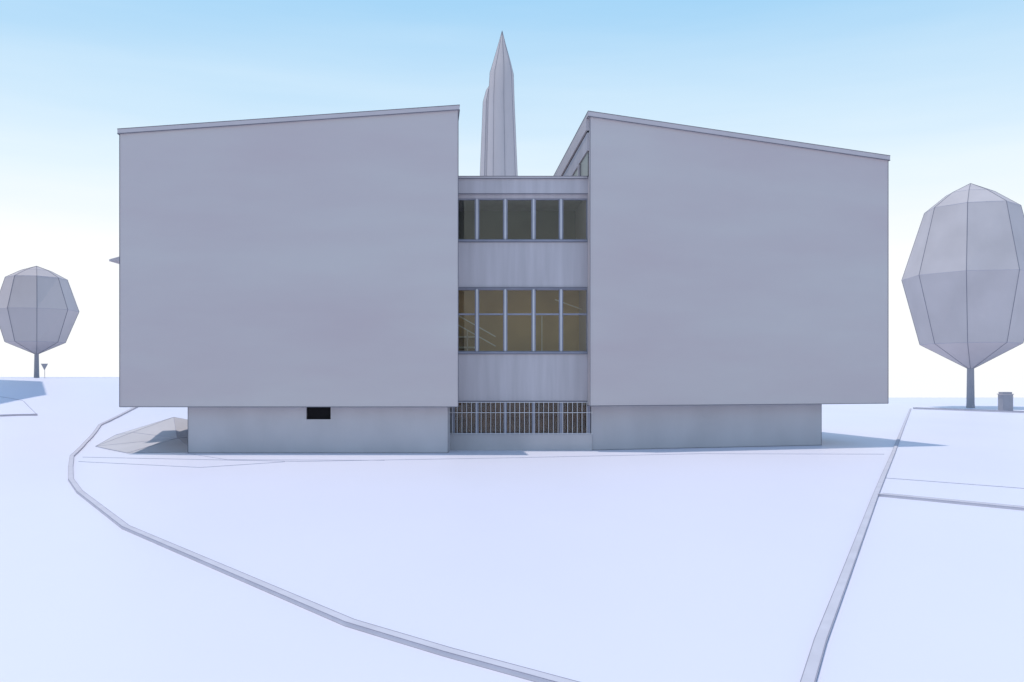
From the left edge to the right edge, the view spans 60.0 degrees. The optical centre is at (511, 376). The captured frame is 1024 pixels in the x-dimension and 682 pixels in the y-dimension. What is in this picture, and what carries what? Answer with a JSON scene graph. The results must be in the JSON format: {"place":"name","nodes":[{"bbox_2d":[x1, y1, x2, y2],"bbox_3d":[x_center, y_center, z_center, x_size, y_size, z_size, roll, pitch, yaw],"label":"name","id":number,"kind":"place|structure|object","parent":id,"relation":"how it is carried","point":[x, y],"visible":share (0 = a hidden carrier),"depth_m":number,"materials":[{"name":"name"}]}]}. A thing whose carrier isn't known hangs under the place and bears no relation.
{"place":"outdoors","nodes":[
{"label":"outdoors","id":0,"kind":"place"},
{"bbox_2d":[0,377,1023,681],"bbox_3d":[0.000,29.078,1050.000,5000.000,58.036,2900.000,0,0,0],"label":"ground","id":1,"kind":"structure","parent":0,"point":[678,565],"depth_m":13.01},
{"bbox_2d":[0,414,37,416],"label":"kerb","id":2,"kind":"structure","parent":1,"relation":"on","point":[19,415],"depth_m":40.44,"materials":[{"name":"stone"}]},
{"bbox_2d":[0,266,78,377],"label":"deciduous tree","id":3,"kind":"object","parent":1,"relation":"on","point":[39,311],"visible":0.99,"depth_m":53.66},
{"bbox_2d":[41,364,47,377],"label":"yield sign","id":4,"kind":"object","parent":1,"relation":"on","point":[44,366],"visible":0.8,"depth_m":52.50,"materials":[{"name":"metal"}]},
{"bbox_2d":[95,417,187,452],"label":"earth bank","id":5,"kind":"structure","parent":1,"relation":"on","point":[169,435],"depth_m":33.75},
{"bbox_2d":[188,407,451,452],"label":"plinth","id":6,"kind":"structure","parent":1,"relation":"on","point":[341,430],"depth_m":30.50,"materials":[{"name":"concrete"}]},
{"bbox_2d":[120,110,457,406],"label":"wing walls","id":7,"kind":"structure","parent":6,"relation":"on","point":[313,263],"depth_m":30.00,"materials":[{"name":"white paint"}]},
{"bbox_2d":[109,257,118,263],"bbox_3d":[-14.100,-4.595,34.000,1.800,0.570,2.000,0,0,0],"label":"side canopy","id":8,"kind":"object","parent":7,"relation":"attached to","point":[115,260],"visible":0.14,"depth_m":33.00,"materials":[{"name":"metal"}]},
{"bbox_2d":[117,105,459,133],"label":"wing roof","id":9,"kind":"structure","parent":7,"relation":"on","point":[284,119],"depth_m":29.94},
{"bbox_2d":[117,105,889,406],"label":"wing edges","id":10,"kind":"object","parent":7,"relation":"attached to","point":[458,212],"visible":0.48,"depth_m":29.99,"materials":[{"name":"grey metal"}]},
{"bbox_2d":[307,407,330,418],"bbox_3d":[-6.660,1.195,30.710,0.840,0.530,0.180,0,0,0],"label":"vent opening","id":11,"kind":"object","parent":6,"relation":"on","point":[318,412],"visible":0.64,"depth_m":30.62,"materials":[{"name":"black"}]},
{"bbox_2d":[68,407,578,681],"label":"kerb","id":12,"kind":"structure","parent":1,"relation":"on","point":[526,673],"depth_m":9.73,"materials":[{"name":"concrete"}]},
{"bbox_2d":[480,31,517,175],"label":"church tower","id":13,"kind":"structure","parent":1,"relation":"on","point":[498,148],"depth_m":118.67,"materials":[{"name":"stone"}]},
{"bbox_2d":[5,397,1023,488],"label":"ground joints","id":14,"kind":"object","parent":1,"relation":"on","point":[424,459],"visible":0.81,"depth_m":27.77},
{"bbox_2d":[455,403,586,432],"bbox_3d":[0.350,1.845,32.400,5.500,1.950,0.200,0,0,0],"label":"room","id":15,"kind":"object","parent":1,"relation":"on","point":[463,422],"visible":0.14,"depth_m":32.30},
{"bbox_2d":[450,434,591,449],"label":"wall","id":16,"kind":"structure","parent":1,"relation":"on","point":[520,441],"depth_m":31.60,"materials":[{"name":"concrete"}]},
{"bbox_2d":[453,198,589,432],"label":"window frames","id":17,"kind":"structure","parent":16,"relation":"on","point":[560,410],"depth_m":31.62,"materials":[{"name":"grey metal"}]},
{"bbox_2d":[476,199,561,350],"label":"mullion casings","id":18,"kind":"object","parent":17,"relation":"attached to","point":[505,289],"visible":1,"depth_m":31.59,"materials":[{"name":"metal"}]},
{"bbox_2d":[450,402,592,433],"bbox_3d":[0.275,1.450,31.487,5.150,1.140,0.266,0,0,0],"label":"security grille","id":19,"kind":"object","parent":17,"relation":"attached to","point":[524,412],"visible":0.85,"depth_m":31.35,"materials":[{"name":"metal"}]},
{"bbox_2d":[459,194,586,400],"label":"spandrels","id":20,"kind":"object","parent":17,"relation":"attached to","point":[522,377],"visible":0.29,"depth_m":31.60,"materials":[{"name":"concrete"}]},
{"bbox_2d":[459,240,587,353],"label":"window sills","id":21,"kind":"structure","parent":20,"relation":"attached to","point":[523,288],"depth_m":31.53,"materials":[{"name":"grey metal"}]},
{"bbox_2d":[590,404,820,449],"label":"plinth","id":22,"kind":"structure","parent":1,"relation":"on","point":[648,427],"depth_m":32.77,"materials":[{"name":"concrete"}]},
{"bbox_2d":[575,117,887,405],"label":"wing walls","id":23,"kind":"structure","parent":22,"relation":"on","point":[722,270],"depth_m":32.35,"materials":[{"name":"white paint"}]},
{"bbox_2d":[459,290,578,350],"bbox_3d":[0.350,-1.730,32.875,5.500,3.500,2.050,0,0,0],"label":"room","id":24,"kind":"object","parent":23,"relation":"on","point":[518,329],"visible":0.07,"depth_m":33.70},
{"bbox_2d":[459,316,541,350],"bbox_3d":[-0.480,-1.230,33.437,3.252,2.100,0.375,0,0,2],"label":"bookshelf","id":25,"kind":"object","parent":24,"relation":"on","point":[467,337],"visible":0.26,"depth_m":33.30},
{"bbox_2d":[459,299,581,346],"bbox_3d":[0.301,-2.006,32.778,4.836,1.786,0.203,0,0,-6],"label":"stair handrail","id":26,"kind":"object","parent":23,"relation":"attached to","point":[494,335],"visible":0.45,"depth_m":32.58,"materials":[{"name":"grey metal"}]},
{"bbox_2d":[459,179,587,210],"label":"connector roof","id":27,"kind":"structure","parent":23,"relation":"attached to","point":[523,185],"depth_m":31.48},
{"bbox_2d":[459,211,574,238],"bbox_3d":[0.350,-5.130,33.325,5.500,2.700,2.950,0,0,0],"label":"room","id":28,"kind":"object","parent":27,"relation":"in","point":[519,224],"visible":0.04,"depth_m":34.60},
{"bbox_2d":[459,176,587,177],"bbox_3d":[0.350,-7.080,31.665,5.500,0.080,0.470,0,0,0],"label":"roof coping","id":29,"kind":"object","parent":27,"relation":"on","point":[523,177],"visible":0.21,"depth_m":31.43,"materials":[{"name":"metal"}]},
{"bbox_2d":[556,119,588,175],"bbox_3d":[2.135,-8.885,38.677,0.130,0.410,15.000,0,0,-4],"label":"eave board","id":30,"kind":"object","parent":23,"relation":"attached to","point":[584,129],"visible":0.57,"depth_m":34.01,"materials":[{"name":"metal"}]},
{"bbox_2d":[573,151,588,176],"bbox_3d":[2.183,-7.530,38.630,0.040,0.900,14.700,0,0,-4],"label":"clerestory glass","id":31,"kind":"object","parent":23,"relation":"attached to","point":[584,167],"visible":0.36,"depth_m":32.08,"materials":[{"name":"glass"}]},
{"bbox_2d":[563,133,588,175],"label":"lintel","id":32,"kind":"structure","parent":31,"relation":"on","point":[580,154],"depth_m":33.30,"materials":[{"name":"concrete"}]},
{"bbox_2d":[562,131,588,175],"bbox_3d":[2.172,-8.640,38.655,0.060,0.080,14.850,0,0,-4],"label":"shadow gap","id":33,"kind":"object","parent":32,"relation":"on","point":[576,151],"visible":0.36,"depth_m":33.96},
{"bbox_2d":[554,111,889,175],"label":"wing roof","id":34,"kind":"structure","parent":23,"relation":"on","point":[718,132],"depth_m":32.41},
{"bbox_2d":[601,404,821,449],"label":"plinth edges","id":35,"kind":"object","parent":1,"relation":"on","point":[744,446],"visible":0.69,"depth_m":33.23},
{"bbox_2d":[800,408,910,681],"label":"kerb","id":36,"kind":"structure","parent":1,"relation":"on","point":[815,657],"depth_m":10.59,"materials":[{"name":"concrete"}]},
{"bbox_2d":[878,493,1023,510],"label":"kerb","id":37,"kind":"structure","parent":1,"relation":"on","point":[972,503],"depth_m":18.39,"materials":[{"name":"concrete"}]},
{"bbox_2d":[901,183,1023,407],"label":"deciduous tree","id":38,"kind":"object","parent":1,"relation":"on","point":[962,280],"visible":0.98,"depth_m":71.87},
{"bbox_2d":[913,407,1023,412],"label":"kerb","id":39,"kind":"structure","parent":1,"relation":"on","point":[969,410],"depth_m":68.06,"materials":[{"name":"stone"}]},
{"bbox_2d":[998,392,1013,410],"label":"litter bin","id":40,"kind":"object","parent":1,"relation":"on","point":[1005,400],"visible":0.88,"depth_m":68.65,"materials":[{"name":"metal"}]},
{"bbox_2d":[0,0,1023,397],"label":"sky","id":41,"kind":"structure","parent":0,"point":[936,87],"materials":[{"name":"blue"}]},
{"bbox_2d":[459,178,587,287],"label":"connector edges","id":42,"kind":"object","parent":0,"point":[523,193],"visible":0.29,"depth_m":31.47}
]}

